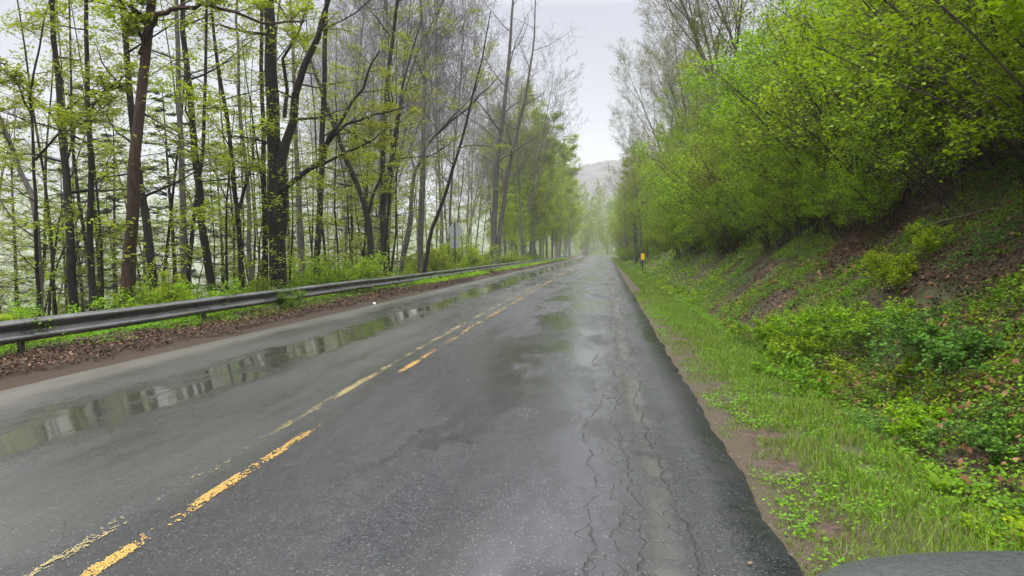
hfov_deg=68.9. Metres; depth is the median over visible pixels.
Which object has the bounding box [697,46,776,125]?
thicket shrub
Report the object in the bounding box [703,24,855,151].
thicket shrub
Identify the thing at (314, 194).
sapling
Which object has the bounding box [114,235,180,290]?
sapling
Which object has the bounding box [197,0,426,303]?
roadside tree
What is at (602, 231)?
green tree
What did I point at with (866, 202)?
thicket shrub
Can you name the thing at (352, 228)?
hemlock
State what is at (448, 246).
undergrowth bush
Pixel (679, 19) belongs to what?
bank tree
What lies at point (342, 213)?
bare tree
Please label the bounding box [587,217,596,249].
green tree
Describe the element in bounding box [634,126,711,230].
thicket shrub
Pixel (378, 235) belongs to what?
sapling
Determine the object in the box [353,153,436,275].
sapling
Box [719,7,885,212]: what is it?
thicket shrub
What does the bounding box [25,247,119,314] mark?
sapling
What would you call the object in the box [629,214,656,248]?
thicket shrub
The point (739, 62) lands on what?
thicket shrub
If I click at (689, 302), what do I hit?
bank undergrowth
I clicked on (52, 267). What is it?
tree
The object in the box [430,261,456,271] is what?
undergrowth bush
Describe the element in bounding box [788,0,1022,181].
thicket shrub
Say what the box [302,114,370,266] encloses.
bare tree
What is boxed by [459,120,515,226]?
budding tree
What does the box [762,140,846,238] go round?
thicket shrub
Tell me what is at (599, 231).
green tree
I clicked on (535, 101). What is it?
green tree
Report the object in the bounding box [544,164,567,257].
green tree
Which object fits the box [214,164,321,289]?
sapling
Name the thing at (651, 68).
bank tree
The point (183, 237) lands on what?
roadside tree
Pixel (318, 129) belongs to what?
bare tree
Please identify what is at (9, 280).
valley tree
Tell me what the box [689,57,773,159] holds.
thicket shrub
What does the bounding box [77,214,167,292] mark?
sapling
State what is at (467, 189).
budding tree
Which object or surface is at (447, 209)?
bare tree
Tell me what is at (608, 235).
green tree
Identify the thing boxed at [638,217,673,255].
thicket shrub
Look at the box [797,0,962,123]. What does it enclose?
thicket shrub
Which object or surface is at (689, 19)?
bank tree
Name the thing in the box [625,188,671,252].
thicket shrub
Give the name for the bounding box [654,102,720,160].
thicket shrub
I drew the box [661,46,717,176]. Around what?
bank tree
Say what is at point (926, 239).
bush
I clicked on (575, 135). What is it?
green tree
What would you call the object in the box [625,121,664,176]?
bank tree
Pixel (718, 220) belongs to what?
thicket shrub
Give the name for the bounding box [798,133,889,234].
thicket shrub
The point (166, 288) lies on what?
undergrowth bush
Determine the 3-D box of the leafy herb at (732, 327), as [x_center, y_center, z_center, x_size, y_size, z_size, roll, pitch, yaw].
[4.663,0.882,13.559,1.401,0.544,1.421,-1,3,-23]
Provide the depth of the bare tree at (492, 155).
75.98 m
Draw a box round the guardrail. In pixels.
[0,255,567,355]
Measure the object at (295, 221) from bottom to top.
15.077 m
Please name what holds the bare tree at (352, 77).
on the ground at (590, 175)
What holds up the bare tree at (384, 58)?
on the ground at (590, 175)
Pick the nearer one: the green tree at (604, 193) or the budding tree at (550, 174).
the budding tree at (550, 174)
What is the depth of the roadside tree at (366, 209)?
30.69 m
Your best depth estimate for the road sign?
44.70 m
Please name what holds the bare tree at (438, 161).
on the ground at (590, 175)
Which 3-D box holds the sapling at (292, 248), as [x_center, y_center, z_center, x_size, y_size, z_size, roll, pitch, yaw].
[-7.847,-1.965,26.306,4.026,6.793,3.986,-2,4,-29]
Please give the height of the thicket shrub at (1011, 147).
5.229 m
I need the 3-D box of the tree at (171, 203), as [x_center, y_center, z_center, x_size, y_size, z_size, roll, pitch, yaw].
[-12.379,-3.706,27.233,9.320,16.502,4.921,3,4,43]
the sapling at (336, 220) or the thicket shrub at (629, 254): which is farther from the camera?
the thicket shrub at (629, 254)
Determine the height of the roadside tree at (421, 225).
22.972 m
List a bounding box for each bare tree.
[251,0,479,253]
[266,34,363,268]
[283,4,385,250]
[285,0,419,249]
[287,0,450,252]
[290,0,436,274]
[299,42,369,244]
[302,0,431,236]
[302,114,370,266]
[308,0,523,252]
[308,136,377,270]
[311,75,404,263]
[312,0,501,171]
[329,0,487,247]
[336,94,430,234]
[340,0,468,251]
[340,0,488,273]
[357,119,414,223]
[366,1,491,245]
[376,21,459,244]
[377,63,456,258]
[394,0,524,251]
[395,42,481,230]
[399,0,498,244]
[403,95,488,251]
[416,70,524,244]
[429,52,527,252]
[439,71,520,246]
[451,0,552,264]
[455,0,574,263]
[456,45,530,234]
[459,84,519,209]
[473,15,571,249]
[506,22,591,250]
[512,102,557,178]
[527,84,567,178]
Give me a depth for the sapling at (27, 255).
40.82 m
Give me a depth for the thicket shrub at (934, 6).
12.72 m
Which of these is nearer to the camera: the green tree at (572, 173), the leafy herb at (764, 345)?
the leafy herb at (764, 345)
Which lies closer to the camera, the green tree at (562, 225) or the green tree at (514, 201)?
the green tree at (514, 201)
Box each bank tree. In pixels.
[604,176,629,259]
[605,138,656,264]
[605,162,632,206]
[607,36,704,159]
[607,99,679,220]
[607,157,650,266]
[607,207,620,259]
[607,208,626,252]
[609,194,631,258]
[614,169,645,249]
[615,190,635,245]
[616,164,647,253]
[624,163,654,256]
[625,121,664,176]
[627,136,652,192]
[630,32,720,153]
[632,0,722,157]
[634,87,687,206]
[634,108,667,183]
[635,0,797,98]
[639,0,748,113]
[639,32,721,160]
[639,122,679,212]
[651,0,776,121]
[655,62,714,153]
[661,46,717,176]
[662,5,744,175]
[667,52,708,160]
[685,0,801,73]
[698,35,741,122]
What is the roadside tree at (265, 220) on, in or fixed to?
on the ground at (590, 175)
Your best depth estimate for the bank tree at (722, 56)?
63.68 m
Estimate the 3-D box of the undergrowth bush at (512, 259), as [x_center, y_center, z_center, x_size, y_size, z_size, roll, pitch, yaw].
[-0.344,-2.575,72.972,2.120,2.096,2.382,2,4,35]
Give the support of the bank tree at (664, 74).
on the ground at (590, 175)
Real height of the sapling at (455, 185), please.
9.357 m
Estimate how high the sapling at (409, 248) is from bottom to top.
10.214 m
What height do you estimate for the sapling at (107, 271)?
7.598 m
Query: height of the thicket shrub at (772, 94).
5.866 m
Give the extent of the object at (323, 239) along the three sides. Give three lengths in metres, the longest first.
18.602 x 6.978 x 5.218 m
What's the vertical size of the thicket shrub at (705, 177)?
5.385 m
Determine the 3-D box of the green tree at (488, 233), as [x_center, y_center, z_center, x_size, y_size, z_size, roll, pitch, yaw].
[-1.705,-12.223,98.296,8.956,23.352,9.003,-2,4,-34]
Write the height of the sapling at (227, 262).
7.463 m
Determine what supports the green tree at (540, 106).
on the ground at (590, 175)
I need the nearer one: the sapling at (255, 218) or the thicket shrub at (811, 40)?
the thicket shrub at (811, 40)
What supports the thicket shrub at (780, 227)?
on the ground at (590, 175)
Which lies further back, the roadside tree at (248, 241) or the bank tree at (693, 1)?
the bank tree at (693, 1)
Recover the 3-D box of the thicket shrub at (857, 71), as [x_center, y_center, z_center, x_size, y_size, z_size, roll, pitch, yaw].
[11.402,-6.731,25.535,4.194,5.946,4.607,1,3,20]
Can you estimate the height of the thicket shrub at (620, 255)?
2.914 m
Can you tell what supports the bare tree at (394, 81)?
on the ground at (590, 175)
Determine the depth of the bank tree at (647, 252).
70.96 m
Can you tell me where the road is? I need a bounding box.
[0,256,802,575]
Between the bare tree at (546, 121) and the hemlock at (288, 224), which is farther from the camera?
the bare tree at (546, 121)
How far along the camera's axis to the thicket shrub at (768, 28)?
21.93 m
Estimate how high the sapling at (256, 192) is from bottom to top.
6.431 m
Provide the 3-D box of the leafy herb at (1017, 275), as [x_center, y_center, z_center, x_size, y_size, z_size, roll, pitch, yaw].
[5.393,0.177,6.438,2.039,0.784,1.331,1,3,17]
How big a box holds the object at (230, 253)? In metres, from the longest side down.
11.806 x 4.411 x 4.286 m
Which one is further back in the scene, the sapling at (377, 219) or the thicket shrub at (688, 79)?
the sapling at (377, 219)
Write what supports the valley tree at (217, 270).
on the ground at (590, 175)
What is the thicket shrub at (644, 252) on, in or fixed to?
on the ground at (590, 175)
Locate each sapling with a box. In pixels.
[0,0,267,303]
[0,148,145,313]
[0,206,86,303]
[0,268,49,314]
[15,164,159,315]
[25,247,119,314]
[27,180,136,329]
[31,199,122,305]
[32,217,117,314]
[58,266,117,310]
[75,232,159,304]
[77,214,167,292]
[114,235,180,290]
[117,197,201,296]
[136,95,287,290]
[141,194,261,293]
[144,99,332,311]
[156,245,205,295]
[160,25,339,300]
[170,185,288,288]
[174,144,307,291]
[199,123,331,277]
[212,146,306,268]
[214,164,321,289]
[237,134,354,287]
[252,170,329,262]
[260,191,315,263]
[268,136,364,268]
[287,87,418,260]
[287,115,397,265]
[288,139,361,271]
[289,176,373,273]
[290,139,393,276]
[291,62,460,263]
[293,212,354,274]
[302,119,416,258]
[307,205,358,266]
[313,143,406,270]
[313,214,350,262]
[328,174,412,275]
[333,173,415,272]
[335,142,403,265]
[339,147,435,273]
[347,154,417,265]
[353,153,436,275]
[354,169,412,260]
[363,152,450,264]
[376,217,417,258]
[390,197,430,256]
[414,142,508,255]
[417,186,475,253]
[424,182,482,255]
[425,172,483,254]
[425,196,475,248]
[461,144,525,253]
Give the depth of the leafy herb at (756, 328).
13.49 m
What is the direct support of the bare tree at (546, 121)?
on the ground at (590, 175)
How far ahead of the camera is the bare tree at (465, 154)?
78.38 m
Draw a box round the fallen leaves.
[0,126,1023,563]
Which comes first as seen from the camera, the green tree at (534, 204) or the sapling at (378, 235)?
the sapling at (378, 235)
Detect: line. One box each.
[24,268,570,575]
[80,268,573,575]
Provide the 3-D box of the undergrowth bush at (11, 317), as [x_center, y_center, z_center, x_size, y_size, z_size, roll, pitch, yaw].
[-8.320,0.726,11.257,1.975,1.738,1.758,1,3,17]
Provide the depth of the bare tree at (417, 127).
57.22 m
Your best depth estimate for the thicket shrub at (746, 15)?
25.76 m
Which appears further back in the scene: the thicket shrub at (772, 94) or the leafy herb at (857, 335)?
the thicket shrub at (772, 94)
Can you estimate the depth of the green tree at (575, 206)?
167.04 m
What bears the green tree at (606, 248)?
on the ground at (590, 175)
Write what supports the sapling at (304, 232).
on the ground at (590, 175)
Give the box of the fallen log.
[653,249,674,269]
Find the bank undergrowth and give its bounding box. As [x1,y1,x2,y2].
[623,138,1023,544]
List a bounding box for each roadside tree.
[0,0,122,316]
[0,0,192,334]
[0,0,214,310]
[0,91,47,315]
[51,0,244,302]
[73,0,280,289]
[96,0,285,294]
[107,0,319,329]
[143,0,341,288]
[156,0,316,288]
[165,0,298,288]
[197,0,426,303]
[233,0,404,281]
[249,0,387,282]
[264,0,405,273]
[299,0,456,277]
[359,0,476,272]
[396,67,516,274]
[411,4,516,272]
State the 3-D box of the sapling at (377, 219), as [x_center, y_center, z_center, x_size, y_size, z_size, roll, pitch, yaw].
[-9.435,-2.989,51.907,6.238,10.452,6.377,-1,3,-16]
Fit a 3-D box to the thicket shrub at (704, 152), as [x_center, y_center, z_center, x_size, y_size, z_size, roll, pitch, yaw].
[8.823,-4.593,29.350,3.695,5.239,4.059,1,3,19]
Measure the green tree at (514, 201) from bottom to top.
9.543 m
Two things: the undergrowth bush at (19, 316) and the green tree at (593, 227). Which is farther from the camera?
the green tree at (593, 227)
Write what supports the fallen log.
on the ground at (590, 175)
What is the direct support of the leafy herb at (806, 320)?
on the ground at (590, 175)
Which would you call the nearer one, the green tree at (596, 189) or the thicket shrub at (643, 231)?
the thicket shrub at (643, 231)
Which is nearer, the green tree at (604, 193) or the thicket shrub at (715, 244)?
the thicket shrub at (715, 244)
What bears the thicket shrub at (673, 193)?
on the ground at (590, 175)
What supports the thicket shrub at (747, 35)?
on the ground at (590, 175)
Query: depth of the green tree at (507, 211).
74.62 m
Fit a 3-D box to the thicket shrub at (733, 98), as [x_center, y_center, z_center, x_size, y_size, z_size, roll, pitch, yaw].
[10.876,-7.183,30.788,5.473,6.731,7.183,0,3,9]
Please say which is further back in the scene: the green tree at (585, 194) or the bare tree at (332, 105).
the green tree at (585, 194)
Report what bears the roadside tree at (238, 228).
on the ground at (590, 175)
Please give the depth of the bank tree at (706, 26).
40.28 m
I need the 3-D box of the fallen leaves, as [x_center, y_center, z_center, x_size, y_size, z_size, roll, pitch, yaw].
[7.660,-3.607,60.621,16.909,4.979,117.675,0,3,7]
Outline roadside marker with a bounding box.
[641,253,644,269]
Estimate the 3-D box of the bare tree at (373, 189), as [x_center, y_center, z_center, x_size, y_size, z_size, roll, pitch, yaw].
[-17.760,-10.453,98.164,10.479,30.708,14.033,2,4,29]
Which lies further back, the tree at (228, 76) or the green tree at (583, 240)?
the green tree at (583, 240)
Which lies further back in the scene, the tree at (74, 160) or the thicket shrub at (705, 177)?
the thicket shrub at (705, 177)
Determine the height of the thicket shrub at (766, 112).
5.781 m
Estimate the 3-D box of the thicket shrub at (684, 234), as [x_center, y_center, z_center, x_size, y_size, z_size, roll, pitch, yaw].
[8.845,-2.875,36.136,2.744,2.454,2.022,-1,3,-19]
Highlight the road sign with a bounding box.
[446,222,463,268]
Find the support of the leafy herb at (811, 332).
on the ground at (590, 175)
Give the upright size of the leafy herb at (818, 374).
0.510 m
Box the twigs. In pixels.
[693,127,1023,515]
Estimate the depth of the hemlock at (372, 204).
53.33 m
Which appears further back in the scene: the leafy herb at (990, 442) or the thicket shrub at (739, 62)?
the thicket shrub at (739, 62)
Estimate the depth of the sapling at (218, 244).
42.63 m
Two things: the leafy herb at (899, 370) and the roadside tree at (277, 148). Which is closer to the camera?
the leafy herb at (899, 370)
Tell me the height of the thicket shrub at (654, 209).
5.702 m
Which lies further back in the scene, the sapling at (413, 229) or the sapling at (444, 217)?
the sapling at (444, 217)
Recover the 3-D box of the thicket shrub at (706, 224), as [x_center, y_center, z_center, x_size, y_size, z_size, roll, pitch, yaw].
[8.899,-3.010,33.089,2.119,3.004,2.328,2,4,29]
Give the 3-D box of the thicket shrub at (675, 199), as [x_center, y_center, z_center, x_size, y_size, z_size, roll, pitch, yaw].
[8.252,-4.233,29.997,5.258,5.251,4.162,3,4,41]
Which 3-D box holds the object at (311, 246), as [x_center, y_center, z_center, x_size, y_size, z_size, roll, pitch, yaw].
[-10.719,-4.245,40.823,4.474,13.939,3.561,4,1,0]
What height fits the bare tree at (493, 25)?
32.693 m
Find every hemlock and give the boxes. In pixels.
[0,123,53,316]
[21,159,110,312]
[29,84,168,309]
[50,108,163,329]
[105,167,172,295]
[110,90,234,294]
[176,140,247,295]
[252,151,321,279]
[313,129,388,272]
[328,108,411,271]
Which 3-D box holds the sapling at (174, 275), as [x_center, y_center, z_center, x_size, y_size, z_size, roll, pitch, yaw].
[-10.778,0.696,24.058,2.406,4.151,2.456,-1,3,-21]
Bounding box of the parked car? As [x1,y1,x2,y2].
[816,551,1023,575]
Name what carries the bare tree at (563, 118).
on the ground at (590, 175)
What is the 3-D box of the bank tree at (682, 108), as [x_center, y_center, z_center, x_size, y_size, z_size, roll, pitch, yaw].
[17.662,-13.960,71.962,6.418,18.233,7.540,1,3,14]
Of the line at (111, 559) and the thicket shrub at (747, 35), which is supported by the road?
the line at (111, 559)
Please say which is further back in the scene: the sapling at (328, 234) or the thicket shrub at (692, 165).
the sapling at (328, 234)
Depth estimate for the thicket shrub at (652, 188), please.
46.13 m
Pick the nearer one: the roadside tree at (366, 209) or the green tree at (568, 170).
the roadside tree at (366, 209)
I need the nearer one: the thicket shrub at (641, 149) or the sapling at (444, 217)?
the thicket shrub at (641, 149)
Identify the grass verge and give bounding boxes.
[0,257,1022,570]
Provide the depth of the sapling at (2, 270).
25.15 m
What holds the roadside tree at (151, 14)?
on the ground at (590, 175)
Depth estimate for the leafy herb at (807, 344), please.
10.96 m
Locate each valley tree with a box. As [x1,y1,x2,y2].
[0,247,30,312]
[200,241,235,292]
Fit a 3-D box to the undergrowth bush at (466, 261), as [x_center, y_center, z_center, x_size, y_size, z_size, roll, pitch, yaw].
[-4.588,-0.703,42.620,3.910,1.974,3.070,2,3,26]
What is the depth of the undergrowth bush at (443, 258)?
40.64 m
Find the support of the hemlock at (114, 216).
on the ground at (590, 175)
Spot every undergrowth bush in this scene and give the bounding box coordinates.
[0,290,74,355]
[0,296,108,347]
[0,310,46,350]
[104,275,243,327]
[110,263,207,323]
[175,281,246,313]
[222,254,300,310]
[228,279,288,308]
[234,275,271,311]
[249,276,323,290]
[270,283,307,311]
[287,250,391,295]
[290,269,334,297]
[293,253,401,284]
[326,261,383,295]
[377,269,414,276]
[399,238,456,273]
[405,244,503,271]
[409,257,436,273]
[413,259,468,275]
[430,229,483,267]
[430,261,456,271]
[463,246,495,266]
[480,245,511,261]
[482,252,509,265]
[501,252,519,262]
[502,250,523,262]
[507,249,531,261]
[524,250,544,258]
[526,254,545,260]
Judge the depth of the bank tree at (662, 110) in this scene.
70.37 m
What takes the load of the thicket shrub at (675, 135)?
on the ground at (590, 175)
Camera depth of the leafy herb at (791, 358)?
9.54 m
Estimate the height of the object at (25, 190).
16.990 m
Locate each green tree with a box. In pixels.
[472,110,533,251]
[481,129,540,250]
[485,79,559,253]
[490,155,530,252]
[490,194,519,255]
[508,187,531,250]
[511,90,566,255]
[516,125,568,254]
[524,178,548,259]
[527,111,577,255]
[529,140,568,258]
[535,180,559,258]
[538,172,569,257]
[543,143,585,256]
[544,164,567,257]
[544,230,554,257]
[549,132,580,256]
[549,185,566,256]
[553,147,585,255]
[557,181,584,255]
[562,196,579,256]
[569,173,584,255]
[575,222,584,254]
[580,181,590,208]
[580,189,589,213]
[580,228,586,249]
[582,220,592,253]
[587,199,595,217]
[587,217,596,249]
[592,179,603,209]
[595,196,603,221]
[596,219,602,236]
[600,225,606,249]
[601,182,607,201]
[603,236,609,252]
[604,226,611,253]
[606,211,616,244]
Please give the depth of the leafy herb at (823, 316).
10.59 m
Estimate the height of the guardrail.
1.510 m
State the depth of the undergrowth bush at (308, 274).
26.90 m
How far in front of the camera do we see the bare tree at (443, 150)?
76.06 m
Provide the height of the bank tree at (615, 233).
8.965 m
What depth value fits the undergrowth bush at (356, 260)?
34.15 m
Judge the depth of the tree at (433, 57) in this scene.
37.69 m
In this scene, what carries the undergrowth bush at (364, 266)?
on the ground at (590, 175)
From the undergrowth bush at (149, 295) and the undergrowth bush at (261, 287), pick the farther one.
the undergrowth bush at (261, 287)
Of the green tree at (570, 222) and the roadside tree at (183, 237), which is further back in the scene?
the green tree at (570, 222)
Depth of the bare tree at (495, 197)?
62.03 m
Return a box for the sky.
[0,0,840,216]
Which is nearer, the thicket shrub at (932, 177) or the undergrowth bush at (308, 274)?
the thicket shrub at (932, 177)
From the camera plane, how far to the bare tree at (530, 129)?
115.81 m
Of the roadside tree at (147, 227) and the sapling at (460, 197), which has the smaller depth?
the roadside tree at (147, 227)
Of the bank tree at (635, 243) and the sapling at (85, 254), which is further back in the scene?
the bank tree at (635, 243)
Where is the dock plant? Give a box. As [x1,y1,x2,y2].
[920,470,960,493]
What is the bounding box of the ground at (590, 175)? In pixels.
[0,115,1023,575]
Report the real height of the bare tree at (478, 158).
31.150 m
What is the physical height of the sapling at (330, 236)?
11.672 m
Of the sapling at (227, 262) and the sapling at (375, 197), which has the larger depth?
the sapling at (375, 197)
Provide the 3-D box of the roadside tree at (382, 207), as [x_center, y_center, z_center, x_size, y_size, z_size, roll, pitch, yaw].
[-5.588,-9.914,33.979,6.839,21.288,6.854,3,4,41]
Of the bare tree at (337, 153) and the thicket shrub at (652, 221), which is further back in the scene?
the bare tree at (337, 153)
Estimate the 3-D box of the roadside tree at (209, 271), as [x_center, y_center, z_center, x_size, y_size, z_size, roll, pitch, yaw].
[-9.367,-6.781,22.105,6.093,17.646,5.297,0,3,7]
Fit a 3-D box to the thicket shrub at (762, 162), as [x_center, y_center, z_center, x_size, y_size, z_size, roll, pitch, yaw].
[8.539,-4.639,23.447,4.309,6.019,6.124,-2,3,-27]
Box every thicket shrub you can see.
[614,250,624,261]
[618,243,633,259]
[619,103,772,249]
[623,245,644,260]
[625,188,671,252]
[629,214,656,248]
[630,128,746,252]
[630,161,675,217]
[632,213,661,247]
[633,207,669,241]
[633,244,645,258]
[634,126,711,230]
[636,158,685,246]
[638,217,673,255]
[639,209,684,261]
[640,146,715,248]
[641,152,704,242]
[642,154,700,242]
[644,194,702,244]
[646,138,707,176]
[647,127,737,236]
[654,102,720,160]
[654,151,699,219]
[656,169,723,237]
[657,128,765,242]
[659,211,704,254]
[660,205,698,253]
[665,124,778,236]
[666,179,750,259]
[666,219,698,254]
[669,56,823,232]
[669,96,745,163]
[670,213,709,250]
[675,65,745,132]
[675,133,746,212]
[675,174,751,254]
[682,0,913,213]
[685,11,852,119]
[685,121,771,234]
[686,77,802,188]
[686,200,725,252]
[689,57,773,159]
[690,210,726,256]
[697,0,887,181]
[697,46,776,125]
[699,101,747,162]
[700,64,760,139]
[700,156,807,253]
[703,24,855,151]
[707,103,794,214]
[711,27,815,95]
[711,54,782,153]
[711,156,789,240]
[712,23,856,172]
[714,0,912,218]
[714,160,783,230]
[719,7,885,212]
[720,56,863,216]
[724,151,805,246]
[729,0,893,146]
[731,0,882,155]
[733,0,907,177]
[741,0,1014,219]
[754,0,887,147]
[756,0,945,154]
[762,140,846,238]
[768,116,871,238]
[769,140,848,233]
[777,0,1023,163]
[778,0,1023,181]
[778,1,943,143]
[783,38,892,157]
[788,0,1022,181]
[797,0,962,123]
[798,114,911,238]
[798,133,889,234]
[820,42,989,211]
[833,0,1021,171]
[842,0,977,136]
[855,0,1021,135]
[855,0,1023,155]
[859,0,1009,56]
[864,0,1021,115]
[892,0,1019,72]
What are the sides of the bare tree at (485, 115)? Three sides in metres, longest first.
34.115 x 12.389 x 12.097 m
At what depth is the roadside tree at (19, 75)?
17.27 m
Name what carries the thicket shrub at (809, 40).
on the ground at (590, 175)
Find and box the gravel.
[643,306,881,570]
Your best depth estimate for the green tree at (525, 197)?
102.81 m
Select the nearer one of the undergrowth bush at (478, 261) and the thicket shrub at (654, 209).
the thicket shrub at (654, 209)
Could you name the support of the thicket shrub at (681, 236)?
on the ground at (590, 175)
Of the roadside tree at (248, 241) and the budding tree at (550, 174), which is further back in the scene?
the budding tree at (550, 174)
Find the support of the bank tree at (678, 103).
on the ground at (590, 175)
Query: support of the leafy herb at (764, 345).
on the ground at (590, 175)
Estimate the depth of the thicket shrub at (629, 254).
94.97 m
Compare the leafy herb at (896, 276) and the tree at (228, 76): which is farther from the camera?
the tree at (228, 76)
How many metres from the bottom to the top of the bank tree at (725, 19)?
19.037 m
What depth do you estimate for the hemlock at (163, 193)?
32.59 m
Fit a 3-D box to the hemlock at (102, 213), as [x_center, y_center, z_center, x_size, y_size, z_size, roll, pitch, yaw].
[-15.978,-1.604,29.343,4.753,12.539,6.376,2,4,39]
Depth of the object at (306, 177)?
42.90 m
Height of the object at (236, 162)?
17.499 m
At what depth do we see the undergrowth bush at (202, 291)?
17.11 m
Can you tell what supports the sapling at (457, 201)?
on the ground at (590, 175)
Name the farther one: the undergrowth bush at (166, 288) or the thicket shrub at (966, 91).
the undergrowth bush at (166, 288)
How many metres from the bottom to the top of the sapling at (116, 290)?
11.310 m
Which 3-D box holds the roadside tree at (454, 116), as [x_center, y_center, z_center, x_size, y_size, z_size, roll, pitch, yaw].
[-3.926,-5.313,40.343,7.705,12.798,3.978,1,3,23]
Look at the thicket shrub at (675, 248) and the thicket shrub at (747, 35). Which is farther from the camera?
the thicket shrub at (675, 248)
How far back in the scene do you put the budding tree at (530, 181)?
106.78 m
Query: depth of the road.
5.72 m
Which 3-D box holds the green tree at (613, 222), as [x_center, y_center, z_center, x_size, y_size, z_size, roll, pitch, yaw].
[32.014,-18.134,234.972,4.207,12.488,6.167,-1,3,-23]
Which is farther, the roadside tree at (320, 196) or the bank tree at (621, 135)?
the bank tree at (621, 135)
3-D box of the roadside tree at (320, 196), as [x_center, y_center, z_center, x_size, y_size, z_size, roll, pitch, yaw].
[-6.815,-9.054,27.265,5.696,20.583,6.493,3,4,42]
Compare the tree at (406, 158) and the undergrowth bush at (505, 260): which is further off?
the undergrowth bush at (505, 260)
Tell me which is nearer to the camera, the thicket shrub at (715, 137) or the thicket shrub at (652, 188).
the thicket shrub at (715, 137)
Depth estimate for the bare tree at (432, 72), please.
55.91 m
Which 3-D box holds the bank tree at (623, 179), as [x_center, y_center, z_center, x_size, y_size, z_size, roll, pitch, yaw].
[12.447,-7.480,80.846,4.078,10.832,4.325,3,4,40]
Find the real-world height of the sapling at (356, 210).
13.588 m
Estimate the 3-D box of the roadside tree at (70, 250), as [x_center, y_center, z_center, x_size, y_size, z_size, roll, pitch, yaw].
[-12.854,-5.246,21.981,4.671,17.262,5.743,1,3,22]
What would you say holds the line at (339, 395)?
on the road
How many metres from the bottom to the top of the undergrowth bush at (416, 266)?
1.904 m
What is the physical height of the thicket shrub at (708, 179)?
5.864 m
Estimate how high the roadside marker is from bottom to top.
1.706 m
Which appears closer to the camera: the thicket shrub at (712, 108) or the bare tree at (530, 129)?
the thicket shrub at (712, 108)
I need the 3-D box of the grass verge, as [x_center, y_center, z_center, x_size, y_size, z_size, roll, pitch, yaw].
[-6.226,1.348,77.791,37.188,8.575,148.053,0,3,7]
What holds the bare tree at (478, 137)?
on the ground at (590, 175)
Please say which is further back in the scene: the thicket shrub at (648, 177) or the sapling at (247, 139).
the thicket shrub at (648, 177)
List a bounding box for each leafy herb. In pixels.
[724,320,782,353]
[733,314,788,343]
[739,337,779,353]
[749,346,850,398]
[762,335,829,366]
[764,306,822,340]
[773,325,839,364]
[774,307,884,356]
[779,320,824,341]
[791,364,852,386]
[803,319,853,345]
[813,317,891,357]
[823,350,953,409]
[824,296,960,347]
[855,245,924,293]
[864,307,1023,393]
[872,314,1011,363]
[881,396,955,448]
[897,398,1023,472]
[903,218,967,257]
[957,512,1023,550]
[1011,265,1023,308]
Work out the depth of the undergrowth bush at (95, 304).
13.13 m
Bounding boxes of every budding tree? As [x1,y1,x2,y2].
[434,194,476,248]
[441,143,491,248]
[455,127,510,245]
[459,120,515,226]
[473,105,539,251]
[475,122,527,256]
[481,68,551,258]
[509,150,551,251]
[515,119,563,255]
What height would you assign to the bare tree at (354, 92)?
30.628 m

